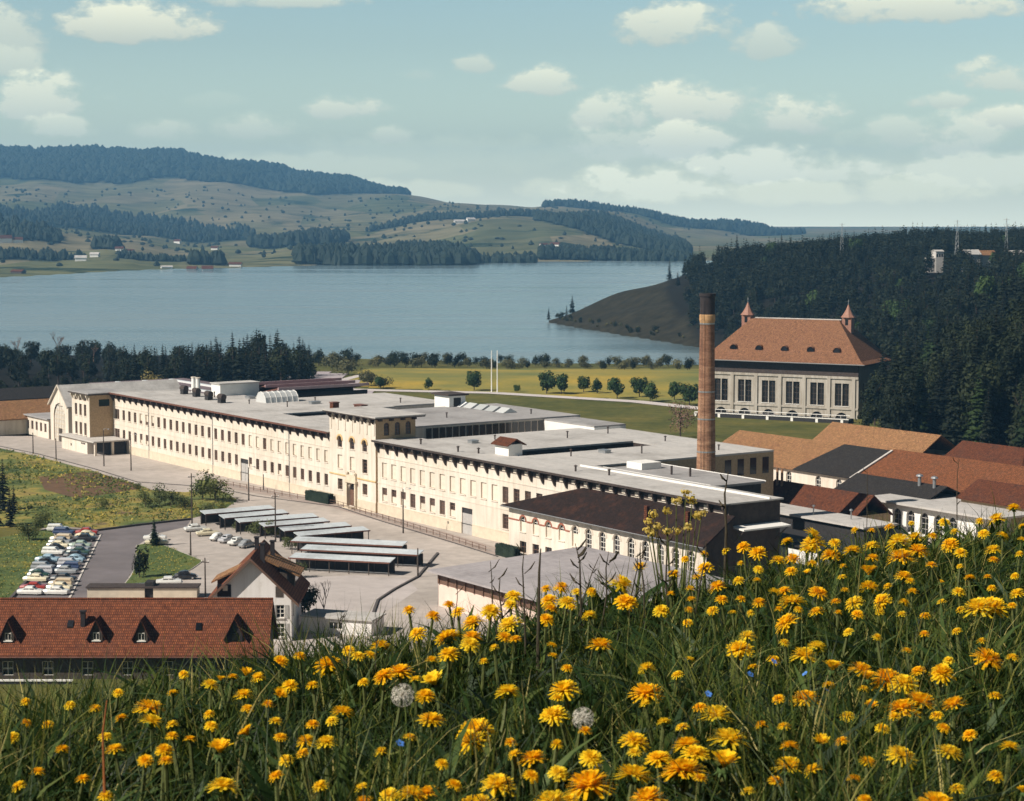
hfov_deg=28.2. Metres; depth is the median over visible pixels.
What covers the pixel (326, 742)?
dandelion
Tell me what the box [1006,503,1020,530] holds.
dandelion
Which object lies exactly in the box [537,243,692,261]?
woods
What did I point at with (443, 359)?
shore bush
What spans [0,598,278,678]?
long house
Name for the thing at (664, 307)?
ground
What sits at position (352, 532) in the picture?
bicycle shed
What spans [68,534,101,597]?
parking kerb
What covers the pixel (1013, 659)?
dandelion
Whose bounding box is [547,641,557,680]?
dandelion
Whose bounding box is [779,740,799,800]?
dandelion
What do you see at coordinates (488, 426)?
clerestory window
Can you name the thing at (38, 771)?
dandelion
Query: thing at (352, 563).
bicycle shed
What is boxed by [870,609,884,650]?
dandelion
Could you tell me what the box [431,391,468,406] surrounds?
lift house
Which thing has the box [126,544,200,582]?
grass island
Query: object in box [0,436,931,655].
street
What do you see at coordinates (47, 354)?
bushy tree
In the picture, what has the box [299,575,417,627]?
gravel yard
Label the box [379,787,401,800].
dandelion
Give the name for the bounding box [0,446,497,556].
street kerb
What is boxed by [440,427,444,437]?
clerestory window
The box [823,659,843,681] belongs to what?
dandelion
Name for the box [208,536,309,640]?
gabled house
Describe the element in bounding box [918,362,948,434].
spruce
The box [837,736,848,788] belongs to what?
dandelion
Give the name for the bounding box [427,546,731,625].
store shed
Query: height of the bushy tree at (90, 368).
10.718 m
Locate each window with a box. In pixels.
[2,661,13,674]
[42,661,52,674]
[54,403,64,440]
[82,661,92,674]
[122,661,132,674]
[163,661,172,674]
[217,584,230,596]
[276,605,284,618]
[277,623,284,637]
[285,442,288,454]
[315,448,319,461]
[324,450,327,462]
[329,622,341,629]
[337,454,341,468]
[337,478,342,490]
[338,437,341,447]
[349,438,353,449]
[349,457,354,471]
[361,441,366,452]
[361,459,367,474]
[362,484,366,495]
[381,463,386,478]
[381,488,386,502]
[384,423,388,435]
[390,464,396,480]
[390,490,396,504]
[395,422,399,434]
[400,466,405,482]
[400,492,405,506]
[406,421,409,433]
[409,468,415,484]
[409,494,415,508]
[419,470,424,486]
[419,496,424,510]
[426,428,431,438]
[429,472,434,488]
[429,498,434,513]
[433,428,438,438]
[439,474,444,490]
[439,500,444,515]
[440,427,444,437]
[446,427,451,437]
[449,502,454,517]
[450,476,454,493]
[453,426,458,436]
[459,478,465,495]
[460,426,465,436]
[467,425,471,435]
[469,480,475,497]
[473,425,478,435]
[480,424,484,434]
[480,482,486,499]
[486,424,491,434]
[491,484,496,501]
[493,423,498,433]
[500,423,504,433]
[501,514,508,530]
[502,487,507,503]
[506,422,511,432]
[513,422,517,432]
[515,489,519,501]
[519,422,523,431]
[519,517,525,533]
[520,541,526,554]
[525,421,530,431]
[526,491,530,498]
[532,421,536,430]
[532,519,538,535]
[534,544,538,553]
[538,420,543,430]
[544,522,551,538]
[557,525,564,541]
[571,526,577,547]
[587,529,591,547]
[601,532,604,550]
[615,535,619,553]
[629,538,633,557]
[644,541,648,560]
[658,545,663,563]
[674,549,678,567]
[689,551,694,570]
[715,378,720,400]
[716,407,725,411]
[721,378,727,400]
[725,460,730,474]
[737,379,743,401]
[737,459,743,475]
[739,408,749,412]
[746,379,750,401]
[750,458,755,473]
[761,380,767,402]
[762,456,768,472]
[763,409,773,413]
[769,381,774,402]
[785,381,791,403]
[787,410,797,415]
[787,471,790,481]
[793,382,799,404]
[811,382,816,404]
[811,411,821,416]
[816,476,820,486]
[818,383,823,405]
[835,383,841,406]
[836,413,846,417]
[842,384,848,406]
[894,508,900,529]
[908,511,914,531]
[921,513,927,534]
[935,515,941,535]
[949,517,955,532]
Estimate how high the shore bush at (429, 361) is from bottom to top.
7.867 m
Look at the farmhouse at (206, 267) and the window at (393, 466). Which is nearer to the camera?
the window at (393, 466)
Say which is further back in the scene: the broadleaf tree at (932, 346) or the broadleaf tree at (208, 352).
the broadleaf tree at (208, 352)
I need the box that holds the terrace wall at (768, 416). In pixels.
[694,408,853,423]
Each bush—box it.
[15,521,43,540]
[32,513,44,529]
[38,511,51,521]
[97,497,109,507]
[133,483,141,489]
[137,490,156,506]
[140,370,163,379]
[152,482,167,504]
[152,665,171,680]
[160,488,182,505]
[174,494,195,508]
[187,469,215,499]
[192,653,212,682]
[193,501,214,516]
[198,475,233,500]
[216,501,225,508]
[226,654,252,684]
[245,519,262,533]
[262,519,278,535]
[282,536,296,549]
[296,561,309,574]
[301,585,319,613]
[313,348,325,365]
[319,354,343,370]
[330,356,362,374]
[338,348,353,362]
[342,349,353,359]
[353,353,360,363]
[357,368,381,383]
[370,355,382,366]
[372,376,393,387]
[386,353,395,366]
[389,352,400,367]
[398,350,409,360]
[400,354,409,367]
[409,352,422,361]
[411,358,425,367]
[416,356,425,366]
[420,351,428,362]
[427,353,438,365]
[429,355,438,366]
[439,352,452,363]
[444,352,452,364]
[451,357,459,366]
[458,352,466,361]
[463,356,471,365]
[472,356,479,364]
[477,356,488,366]
[481,360,492,368]
[500,358,516,368]
[505,353,515,360]
[517,356,527,368]
[531,355,540,365]
[539,361,552,367]
[541,353,550,363]
[550,357,562,366]
[563,358,573,367]
[577,355,588,365]
[580,360,592,368]
[600,360,606,368]
[605,356,611,364]
[608,355,622,362]
[615,360,629,369]
[629,355,641,363]
[630,359,635,368]
[640,357,647,366]
[647,361,654,368]
[653,358,662,367]
[663,354,672,366]
[671,358,683,368]
[684,356,692,369]
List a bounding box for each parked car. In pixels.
[16,585,43,595]
[18,581,46,588]
[21,572,49,582]
[25,569,51,576]
[28,565,53,572]
[30,561,55,567]
[34,553,59,560]
[37,557,56,564]
[41,543,65,549]
[41,546,65,554]
[43,585,70,595]
[45,539,68,546]
[46,523,69,531]
[46,581,73,589]
[47,536,71,542]
[47,577,74,584]
[49,533,72,539]
[49,573,77,580]
[52,527,74,534]
[53,565,79,574]
[56,561,81,568]
[57,557,82,564]
[62,550,88,557]
[65,546,91,553]
[66,543,91,549]
[68,553,86,561]
[69,540,92,545]
[73,533,97,541]
[74,530,96,535]
[75,527,98,533]
[143,532,166,539]
[144,536,168,544]
[156,576,182,582]
[173,570,197,579]
[183,523,206,531]
[195,528,218,536]
[209,532,222,540]
[218,534,235,542]
[226,536,242,545]
[237,539,253,547]
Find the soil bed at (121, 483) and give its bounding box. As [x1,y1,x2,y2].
[77,472,133,486]
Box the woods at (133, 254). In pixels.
[116,249,186,261]
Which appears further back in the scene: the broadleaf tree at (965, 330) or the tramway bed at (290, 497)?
the broadleaf tree at (965, 330)
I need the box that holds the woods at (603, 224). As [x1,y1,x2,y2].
[532,209,692,252]
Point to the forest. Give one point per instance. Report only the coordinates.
(732, 283)
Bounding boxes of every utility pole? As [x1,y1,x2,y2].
[55,438,56,459]
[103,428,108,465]
[130,434,136,470]
[188,473,194,523]
[201,558,208,596]
[248,466,254,500]
[271,493,278,541]
[402,487,410,532]
[417,548,418,575]
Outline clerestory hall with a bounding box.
[398,402,579,438]
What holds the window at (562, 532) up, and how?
in the annex
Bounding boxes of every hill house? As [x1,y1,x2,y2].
[961,249,981,271]
[979,250,994,267]
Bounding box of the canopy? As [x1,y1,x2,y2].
[733,521,790,543]
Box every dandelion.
[11,731,26,782]
[12,780,27,800]
[19,697,31,733]
[22,718,31,743]
[29,767,46,800]
[42,720,53,738]
[56,745,71,799]
[63,701,76,738]
[74,774,90,800]
[89,704,101,747]
[97,732,112,775]
[97,790,113,800]
[105,744,125,796]
[110,689,124,743]
[115,713,128,771]
[132,699,165,742]
[137,754,153,800]
[138,713,161,768]
[155,743,173,800]
[158,755,174,800]
[166,720,178,765]
[166,731,181,795]
[167,689,178,719]
[179,670,189,719]
[185,735,195,792]
[200,678,218,742]
[203,721,218,768]
[204,710,214,750]
[206,777,240,800]
[208,738,233,800]
[217,675,231,732]
[223,673,236,721]
[233,689,253,720]
[235,724,254,798]
[240,667,254,726]
[241,704,254,741]
[251,672,267,723]
[263,699,273,767]
[269,717,282,754]
[269,770,284,800]
[271,686,287,732]
[273,655,288,711]
[273,733,288,778]
[278,754,293,800]
[282,679,299,732]
[293,652,305,686]
[296,748,309,793]
[297,734,316,782]
[305,720,321,775]
[306,681,319,730]
[312,780,329,800]
[313,656,342,692]
[316,735,334,792]
[326,716,338,758]
[330,705,355,768]
[342,645,356,664]
[350,651,364,678]
[356,782,371,795]
[356,796,372,800]
[357,678,370,726]
[365,650,376,693]
[370,639,390,669]
[373,668,397,720]
[375,747,388,796]
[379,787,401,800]
[389,664,416,715]
[398,785,424,800]
[402,605,417,655]
[403,733,416,783]
[409,627,426,673]
[411,675,420,741]
[415,689,435,754]
[416,712,446,769]
[419,785,441,800]
[420,670,443,732]
[425,656,445,717]
[426,611,441,647]
[433,629,462,685]
[434,758,449,789]
[437,647,461,699]
[443,600,454,631]
[445,779,462,800]
[451,606,464,645]
[455,729,488,793]
[456,717,497,769]
[459,637,480,681]
[461,614,485,657]
[461,630,483,659]
[462,793,496,800]
[478,658,489,706]
[479,773,516,800]
[480,604,501,656]
[490,644,500,696]
[494,684,521,737]
[496,631,510,674]
[498,615,523,660]
[504,590,522,625]
[504,599,516,642]
[505,738,521,795]
[507,749,522,800]
[509,635,522,679]
[518,749,548,800]
[522,769,538,800]
[533,790,565,800]
[539,705,569,760]
[540,585,551,613]
[540,594,558,636]
[540,613,554,665]
[544,603,557,655]
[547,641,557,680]
[547,765,568,792]
[548,652,558,686]
[548,679,580,730]
[548,739,562,789]
[550,694,569,753]
[552,582,569,628]
[556,596,576,640]
[561,664,573,705]
[564,769,617,800]
[564,793,580,800]
[566,604,575,655]
[571,588,582,637]
[578,726,591,764]
[579,749,603,800]
[582,610,596,665]
[585,638,614,687]
[587,587,596,631]
[607,574,631,595]
[613,594,638,632]
[613,764,654,800]
[617,731,650,789]
[627,682,664,727]
[627,747,642,800]
[629,785,667,800]
[634,562,648,599]
[638,662,655,710]
[639,700,654,745]
[644,750,671,797]
[652,604,670,648]
[657,717,671,750]
[660,758,702,800]
[661,759,709,800]
[667,570,678,610]
[668,570,680,606]
[668,591,674,627]
[671,670,683,709]
[672,736,701,792]
[675,723,689,737]
[679,744,711,799]
[681,556,689,589]
[683,619,693,653]
[684,656,694,695]
[686,585,694,628]
[687,606,693,644]
[688,596,698,634]
[691,773,707,800]
[692,574,700,607]
[692,702,706,744]
[696,562,714,601]
[698,705,735,750]
[700,550,708,591]
[706,606,718,653]
[706,727,750,784]
[708,580,726,616]
[711,748,740,800]
[714,595,728,641]
[722,548,730,582]
[726,640,754,670]
[728,610,737,636]
[733,576,745,614]
[735,595,745,627]
[736,541,750,581]
[736,561,743,590]
[739,630,755,676]
[739,787,756,800]
[747,610,755,656]
[747,664,759,698]
[748,546,767,574]
[751,597,766,641]
[752,577,760,613]
[753,566,764,597]
[754,720,767,766]
[767,655,780,691]
[767,775,783,800]
[769,587,781,617]
[770,556,784,583]
[771,756,804,800]
[772,694,784,734]
[774,606,785,637]
[774,613,798,665]
[777,586,789,616]
[777,594,807,632]
[778,722,790,756]
[779,638,789,687]
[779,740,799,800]
[781,537,791,564]
[784,553,800,580]
[784,567,796,593]
[789,647,817,674]
[789,690,821,737]
[793,606,803,652]
[799,536,826,559]
[801,546,812,569]
[803,569,809,594]
[804,527,820,565]
[805,560,816,584]
[805,763,822,800]
[808,586,828,606]
[808,607,824,660]
[808,640,824,679]
[813,733,829,785]
[820,549,841,575]
[822,681,834,715]
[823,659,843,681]
[828,538,841,561]
[831,598,841,632]
[833,628,853,681]
[834,610,842,653]
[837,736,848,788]
[838,574,847,605]
[839,564,847,591]
[840,711,855,761]
[841,587,847,626]
[843,545,861,568]
[844,596,865,625]
[846,774,863,800]
[848,661,873,711]
[851,527,860,568]
[851,610,863,658]
[856,794,871,800]
[857,685,868,752]
[859,580,879,617]
[859,670,873,706]
[860,565,876,580]
[860,756,877,794]
[862,541,880,567]
[864,699,877,738]
[865,554,878,564]
[868,528,876,540]
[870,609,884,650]
[871,633,881,666]
[872,668,899,721]
[874,593,891,610]
[874,723,889,778]
[882,698,921,733]
[884,523,893,547]
[884,583,891,611]
[884,744,918,799]
[885,533,910,551]
[886,549,917,570]
[888,712,900,743]
[890,674,919,721]
[894,570,913,602]
[898,598,910,635]
[898,611,905,635]
[901,647,911,676]
[905,578,915,611]
[907,588,916,623]
[908,532,923,541]
[908,690,937,748]
[909,543,929,570]
[912,666,926,716]
[915,791,952,800]
[919,630,928,666]
[920,612,931,628]
[926,561,936,594]
[928,532,937,556]
[928,663,955,707]
[930,711,943,782]
[931,722,950,780]
[933,744,965,797]
[937,599,945,627]
[938,518,950,529]
[939,579,943,611]
[940,696,967,743]
[941,537,960,565]
[942,656,954,693]
[949,528,958,550]
[949,783,965,800]
[951,587,965,618]
[953,548,967,578]
[953,628,963,663]
[956,564,962,602]
[956,606,965,627]
[962,597,996,629]
[962,729,979,790]
[963,574,975,605]
[969,647,1003,689]
[975,518,984,547]
[977,637,986,658]
[978,529,990,554]
[981,574,990,596]
[983,596,1010,640]
[985,545,1001,576]
[987,512,1005,544]
[987,585,996,625]
[987,770,1003,800]
[988,556,998,579]
[989,691,1002,736]
[996,531,1008,568]
[1000,741,1021,800]
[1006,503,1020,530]
[1006,653,1018,712]
[1007,602,1016,644]
[1010,572,1018,599]
[1010,588,1023,624]
[1013,536,1023,571]
[1015,551,1022,586]
[1017,785,1023,800]
[1018,523,1023,542]
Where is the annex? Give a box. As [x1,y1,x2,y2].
[500,488,734,578]
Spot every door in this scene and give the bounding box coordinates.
[59,428,61,441]
[241,458,247,481]
[350,489,353,505]
[454,398,460,406]
[463,507,471,534]
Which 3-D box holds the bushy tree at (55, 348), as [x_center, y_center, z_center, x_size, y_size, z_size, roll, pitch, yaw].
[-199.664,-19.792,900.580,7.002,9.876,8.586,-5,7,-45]
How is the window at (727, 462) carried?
in the works hall at (614, 447)
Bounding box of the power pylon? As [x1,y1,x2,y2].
[1003,218,1009,247]
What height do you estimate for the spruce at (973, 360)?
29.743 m
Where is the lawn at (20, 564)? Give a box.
[0,530,54,597]
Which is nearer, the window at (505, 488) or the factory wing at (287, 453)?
the window at (505, 488)
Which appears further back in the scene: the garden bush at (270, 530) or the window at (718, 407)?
the window at (718, 407)
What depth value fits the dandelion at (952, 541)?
5.21 m
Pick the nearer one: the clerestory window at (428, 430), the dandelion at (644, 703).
the dandelion at (644, 703)
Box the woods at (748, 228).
[541,198,806,235]
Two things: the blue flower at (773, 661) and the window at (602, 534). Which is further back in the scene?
the window at (602, 534)
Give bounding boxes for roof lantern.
[256,390,298,402]
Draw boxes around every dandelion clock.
[390,683,413,744]
[572,707,593,760]
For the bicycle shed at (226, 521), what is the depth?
400.65 m
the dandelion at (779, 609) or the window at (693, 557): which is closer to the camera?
the dandelion at (779, 609)
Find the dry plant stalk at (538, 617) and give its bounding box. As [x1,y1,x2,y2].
[536,548,540,685]
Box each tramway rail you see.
[221,484,494,551]
[230,484,493,548]
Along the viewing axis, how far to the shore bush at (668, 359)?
956.05 m
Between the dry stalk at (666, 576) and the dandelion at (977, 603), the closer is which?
the dandelion at (977, 603)
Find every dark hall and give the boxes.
[0,386,54,400]
[93,378,210,392]
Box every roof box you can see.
[329,401,339,407]
[353,404,367,406]
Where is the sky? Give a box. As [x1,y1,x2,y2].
[0,0,1023,226]
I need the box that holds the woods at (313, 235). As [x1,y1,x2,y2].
[246,226,350,248]
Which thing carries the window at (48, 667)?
in the long house at (41, 630)
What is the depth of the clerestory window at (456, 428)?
439.61 m
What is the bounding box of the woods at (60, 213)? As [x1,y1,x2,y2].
[0,201,255,242]
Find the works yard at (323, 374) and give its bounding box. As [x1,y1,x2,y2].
[288,371,373,393]
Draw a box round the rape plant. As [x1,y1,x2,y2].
[642,487,707,600]
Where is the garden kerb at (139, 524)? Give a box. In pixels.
[70,518,190,530]
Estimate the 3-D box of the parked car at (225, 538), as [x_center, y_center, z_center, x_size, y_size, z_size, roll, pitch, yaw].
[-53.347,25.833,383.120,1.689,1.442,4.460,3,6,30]
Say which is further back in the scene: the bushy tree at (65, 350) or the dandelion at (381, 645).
the bushy tree at (65, 350)
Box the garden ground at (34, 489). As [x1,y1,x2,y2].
[0,448,236,528]
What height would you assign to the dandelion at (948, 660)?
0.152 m
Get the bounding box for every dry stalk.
[338,613,348,670]
[374,610,385,678]
[445,584,462,629]
[488,560,498,649]
[493,568,512,642]
[515,543,534,665]
[569,538,586,637]
[573,557,598,638]
[597,551,618,628]
[622,551,640,635]
[633,542,646,631]
[658,535,675,625]
[693,545,709,613]
[719,472,728,585]
[863,468,870,563]
[953,458,959,535]
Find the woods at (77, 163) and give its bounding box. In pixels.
[0,143,410,194]
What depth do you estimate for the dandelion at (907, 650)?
3.19 m
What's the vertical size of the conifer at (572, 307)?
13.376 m
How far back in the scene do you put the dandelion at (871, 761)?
2.28 m
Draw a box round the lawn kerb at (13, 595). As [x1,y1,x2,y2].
[9,580,26,597]
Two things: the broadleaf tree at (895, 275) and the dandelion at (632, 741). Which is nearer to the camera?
the dandelion at (632, 741)
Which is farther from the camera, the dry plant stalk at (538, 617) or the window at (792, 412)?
the window at (792, 412)
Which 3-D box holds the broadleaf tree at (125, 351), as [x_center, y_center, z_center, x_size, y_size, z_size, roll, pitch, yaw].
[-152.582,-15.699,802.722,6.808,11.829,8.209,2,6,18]
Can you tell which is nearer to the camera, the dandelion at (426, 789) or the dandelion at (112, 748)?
the dandelion at (426, 789)
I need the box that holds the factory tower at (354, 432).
[322,406,425,512]
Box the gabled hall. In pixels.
[47,379,179,441]
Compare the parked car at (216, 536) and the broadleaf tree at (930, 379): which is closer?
the parked car at (216, 536)
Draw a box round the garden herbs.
[0,448,237,528]
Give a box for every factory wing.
[109,390,329,494]
[371,437,783,578]
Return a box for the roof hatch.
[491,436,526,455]
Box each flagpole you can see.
[490,351,492,392]
[496,352,498,392]
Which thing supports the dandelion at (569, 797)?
on the ground at (664, 307)
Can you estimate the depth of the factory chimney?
371.08 m
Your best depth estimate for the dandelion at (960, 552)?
4.95 m
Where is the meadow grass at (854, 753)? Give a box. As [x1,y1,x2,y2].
[0,499,1023,800]
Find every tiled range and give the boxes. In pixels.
[722,430,892,488]
[813,422,954,455]
[861,449,1023,492]
[944,440,1023,465]
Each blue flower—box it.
[396,739,403,780]
[705,691,711,741]
[748,671,752,713]
[771,658,776,696]
[822,688,829,732]
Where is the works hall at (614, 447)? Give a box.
[430,426,773,495]
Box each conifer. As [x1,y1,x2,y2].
[0,460,8,509]
[4,488,14,526]
[11,485,17,513]
[99,353,111,381]
[103,359,111,380]
[108,360,118,381]
[111,363,118,381]
[116,347,121,374]
[118,351,130,380]
[123,363,130,380]
[129,352,141,379]
[140,364,147,379]
[149,517,159,545]
[153,348,158,377]
[157,348,167,378]
[159,343,165,370]
[162,357,170,378]
[179,355,185,377]
[185,353,193,378]
[189,345,193,374]
[191,347,196,373]
[192,343,200,376]
[196,354,206,380]
[204,350,214,381]
[215,351,226,381]
[224,345,231,380]
[226,348,235,380]
[229,332,237,348]
[231,339,248,380]
[236,337,248,375]
[242,345,248,377]
[245,346,258,380]
[247,346,263,379]
[257,344,273,381]
[259,340,267,369]
[267,336,277,380]
[267,349,277,380]
[272,332,281,376]
[278,344,290,380]
[289,337,308,379]
[295,355,303,379]
[306,345,316,375]
[568,297,575,312]
[666,259,671,280]
[675,271,680,285]
[680,261,685,275]
[701,254,706,272]
[752,287,757,309]
[774,240,780,260]
[813,287,821,316]
[832,282,845,315]
[882,303,890,334]
[937,274,941,295]
[965,249,974,277]
[970,276,977,316]
[992,241,997,265]
[1000,237,1007,261]
[1015,247,1019,265]
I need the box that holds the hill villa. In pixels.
[927,250,943,272]
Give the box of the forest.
[682,223,1023,365]
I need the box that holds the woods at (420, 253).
[291,239,480,265]
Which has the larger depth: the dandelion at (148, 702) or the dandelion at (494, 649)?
the dandelion at (494, 649)
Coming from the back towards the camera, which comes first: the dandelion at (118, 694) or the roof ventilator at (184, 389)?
the roof ventilator at (184, 389)
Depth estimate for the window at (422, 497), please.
405.59 m
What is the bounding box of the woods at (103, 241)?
[90,234,122,249]
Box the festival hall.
[698,299,891,418]
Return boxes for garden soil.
[39,472,135,497]
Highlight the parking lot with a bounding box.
[14,520,189,597]
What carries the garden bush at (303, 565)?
on the ground at (664, 307)
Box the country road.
[354,389,697,408]
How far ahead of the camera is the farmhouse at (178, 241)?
4184.81 m
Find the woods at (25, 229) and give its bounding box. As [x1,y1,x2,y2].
[0,212,63,242]
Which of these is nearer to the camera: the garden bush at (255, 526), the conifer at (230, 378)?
the garden bush at (255, 526)
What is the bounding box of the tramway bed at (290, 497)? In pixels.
[211,480,497,555]
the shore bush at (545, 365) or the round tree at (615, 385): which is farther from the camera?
the shore bush at (545, 365)
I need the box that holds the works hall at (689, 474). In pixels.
[607,459,765,493]
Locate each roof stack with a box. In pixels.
[191,377,195,391]
[195,377,200,387]
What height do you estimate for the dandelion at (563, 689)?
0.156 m
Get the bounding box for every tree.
[0,348,6,367]
[0,379,9,387]
[2,346,14,374]
[5,359,28,386]
[11,336,19,348]
[13,350,25,361]
[16,355,33,370]
[21,374,33,386]
[22,341,41,366]
[32,379,39,386]
[38,349,45,367]
[39,379,50,385]
[40,348,53,378]
[47,353,70,384]
[51,333,65,346]
[53,345,62,355]
[56,343,73,357]
[60,375,69,384]
[63,354,76,379]
[66,365,80,381]
[68,355,79,369]
[71,344,89,357]
[75,339,93,355]
[76,352,93,376]
[81,357,97,380]
[82,374,92,383]
[90,342,101,355]
[93,343,101,362]
[101,349,105,359]
[102,359,118,371]
[104,341,116,351]
[104,346,118,363]
[115,346,130,359]
[117,377,126,380]
[118,358,138,379]
[120,355,130,370]
[132,543,149,576]
[134,354,157,377]
[138,346,155,364]
[162,355,191,378]
[167,353,189,375]
[169,344,192,361]
[191,353,218,380]
[196,348,220,364]
[206,351,227,378]
[222,345,248,379]
[247,344,268,365]
[248,330,267,351]
[266,347,292,380]
[279,340,292,354]
[282,347,299,370]
[287,350,316,378]
[291,353,313,374]
[311,580,330,608]
[375,376,385,388]
[424,377,432,388]
[465,371,481,390]
[513,385,520,390]
[537,370,556,393]
[552,373,568,393]
[577,376,589,391]
[590,378,602,392]
[606,377,624,398]
[629,377,647,396]
[643,381,659,400]
[668,381,682,399]
[668,399,696,436]
[678,383,697,405]
[743,290,759,302]
[763,307,770,316]
[765,242,776,253]
[782,307,793,317]
[805,289,821,310]
[847,237,863,252]
[856,399,881,425]
[860,375,884,425]
[869,369,888,398]
[882,299,898,321]
[882,376,921,431]
[887,269,903,283]
[887,363,916,425]
[889,341,913,373]
[894,278,904,285]
[894,299,912,319]
[911,358,938,412]
[920,342,943,359]
[921,238,931,251]
[921,319,934,337]
[924,349,946,408]
[939,344,967,385]
[941,339,971,391]
[950,319,990,345]
[955,356,1007,438]
[960,313,973,327]
[960,327,996,375]
[961,250,973,261]
[962,323,989,382]
[974,274,996,310]
[981,328,1016,370]
[989,255,1005,269]
[994,328,1023,403]
[1000,296,1023,332]
[1014,312,1023,392]
[1016,263,1023,279]
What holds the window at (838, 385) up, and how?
in the festival hall
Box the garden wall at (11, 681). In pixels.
[0,679,72,683]
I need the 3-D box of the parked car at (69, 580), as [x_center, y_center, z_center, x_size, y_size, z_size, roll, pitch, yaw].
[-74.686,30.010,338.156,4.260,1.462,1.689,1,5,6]
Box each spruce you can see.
[874,349,898,427]
[877,348,888,418]
[882,349,906,429]
[906,360,928,426]
[907,358,930,432]
[908,338,928,430]
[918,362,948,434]
[920,331,932,363]
[928,326,944,412]
[937,342,969,445]
[942,335,958,405]
[948,346,969,432]
[961,369,996,441]
[967,321,985,415]
[976,383,998,444]
[989,309,1001,402]
[991,362,1012,442]
[1002,338,1017,422]
[1004,379,1023,446]
[1010,371,1023,438]
[1012,398,1023,447]
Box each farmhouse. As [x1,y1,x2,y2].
[0,235,11,242]
[10,269,25,273]
[12,237,22,242]
[74,255,86,260]
[89,252,99,256]
[115,246,124,250]
[160,265,172,268]
[174,239,181,243]
[186,266,197,269]
[201,266,212,269]
[210,246,218,249]
[228,262,242,265]
[453,219,464,223]
[466,217,474,221]
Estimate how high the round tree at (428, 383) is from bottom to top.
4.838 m
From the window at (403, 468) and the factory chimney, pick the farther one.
the window at (403, 468)
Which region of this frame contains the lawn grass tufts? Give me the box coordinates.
[0,530,202,597]
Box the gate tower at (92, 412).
[68,388,120,436]
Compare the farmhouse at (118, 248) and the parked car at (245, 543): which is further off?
the farmhouse at (118, 248)
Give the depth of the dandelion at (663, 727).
2.55 m
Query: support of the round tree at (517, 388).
on the dandelion field
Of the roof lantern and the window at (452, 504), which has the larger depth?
the roof lantern
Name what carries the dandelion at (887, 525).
on the ground at (664, 307)
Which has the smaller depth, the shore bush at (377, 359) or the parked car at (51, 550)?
the parked car at (51, 550)
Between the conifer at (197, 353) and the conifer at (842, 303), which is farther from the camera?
the conifer at (842, 303)
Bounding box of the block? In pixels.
[544,417,625,429]
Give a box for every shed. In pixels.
[0,398,49,434]
[23,412,50,438]
[200,505,274,524]
[219,509,288,529]
[235,513,318,533]
[259,378,341,391]
[259,380,354,392]
[259,517,329,538]
[263,383,368,397]
[279,522,351,541]
[288,552,395,575]
[290,536,407,551]
[293,526,369,543]
[300,544,423,566]
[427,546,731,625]
[773,468,892,521]
[780,503,897,549]
[780,527,864,565]
[834,473,959,499]
[956,479,1023,531]
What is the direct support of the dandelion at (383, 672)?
on the ground at (664, 307)
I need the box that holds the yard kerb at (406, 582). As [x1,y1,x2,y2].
[372,552,438,611]
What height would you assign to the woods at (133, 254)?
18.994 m
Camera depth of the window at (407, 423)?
422.77 m
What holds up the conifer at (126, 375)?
on the ground at (664, 307)
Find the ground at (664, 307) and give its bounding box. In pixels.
[0,257,1019,714]
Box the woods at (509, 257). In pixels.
[480,251,537,262]
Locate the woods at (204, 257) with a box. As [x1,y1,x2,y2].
[186,249,227,265]
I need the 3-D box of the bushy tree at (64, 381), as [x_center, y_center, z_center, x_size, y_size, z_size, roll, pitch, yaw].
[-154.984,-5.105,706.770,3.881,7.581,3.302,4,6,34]
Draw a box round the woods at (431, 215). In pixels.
[365,208,552,230]
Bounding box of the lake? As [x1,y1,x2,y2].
[0,261,722,364]
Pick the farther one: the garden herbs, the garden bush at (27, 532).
the garden herbs
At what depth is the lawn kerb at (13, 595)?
330.81 m
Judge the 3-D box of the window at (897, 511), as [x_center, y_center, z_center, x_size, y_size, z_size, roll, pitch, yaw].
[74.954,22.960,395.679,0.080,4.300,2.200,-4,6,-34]
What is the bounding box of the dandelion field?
[349,368,698,402]
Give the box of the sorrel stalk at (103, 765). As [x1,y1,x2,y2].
[102,700,106,796]
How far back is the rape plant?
5.25 m
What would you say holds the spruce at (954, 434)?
on the ground at (664, 307)
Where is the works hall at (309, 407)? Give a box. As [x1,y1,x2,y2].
[153,389,433,421]
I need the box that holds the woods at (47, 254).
[0,246,82,260]
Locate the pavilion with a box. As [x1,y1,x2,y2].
[875,493,1023,539]
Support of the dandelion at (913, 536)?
on the ground at (664, 307)
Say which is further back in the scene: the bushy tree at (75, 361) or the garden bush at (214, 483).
the bushy tree at (75, 361)
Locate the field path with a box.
[342,375,357,379]
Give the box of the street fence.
[217,479,485,550]
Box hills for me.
[0,171,1022,276]
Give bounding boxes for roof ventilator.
[179,385,188,393]
[192,387,200,396]
[204,391,213,399]
[217,394,226,402]
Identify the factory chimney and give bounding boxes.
[696,293,715,471]
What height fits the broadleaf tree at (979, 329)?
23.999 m
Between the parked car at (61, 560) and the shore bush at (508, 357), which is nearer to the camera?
the parked car at (61, 560)
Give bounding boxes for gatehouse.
[59,433,127,455]
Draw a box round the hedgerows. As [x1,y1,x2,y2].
[0,186,740,265]
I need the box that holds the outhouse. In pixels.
[299,608,386,635]
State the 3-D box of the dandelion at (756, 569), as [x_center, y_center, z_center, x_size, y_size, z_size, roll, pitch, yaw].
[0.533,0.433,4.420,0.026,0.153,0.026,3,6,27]
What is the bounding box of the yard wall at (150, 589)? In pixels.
[86,580,200,597]

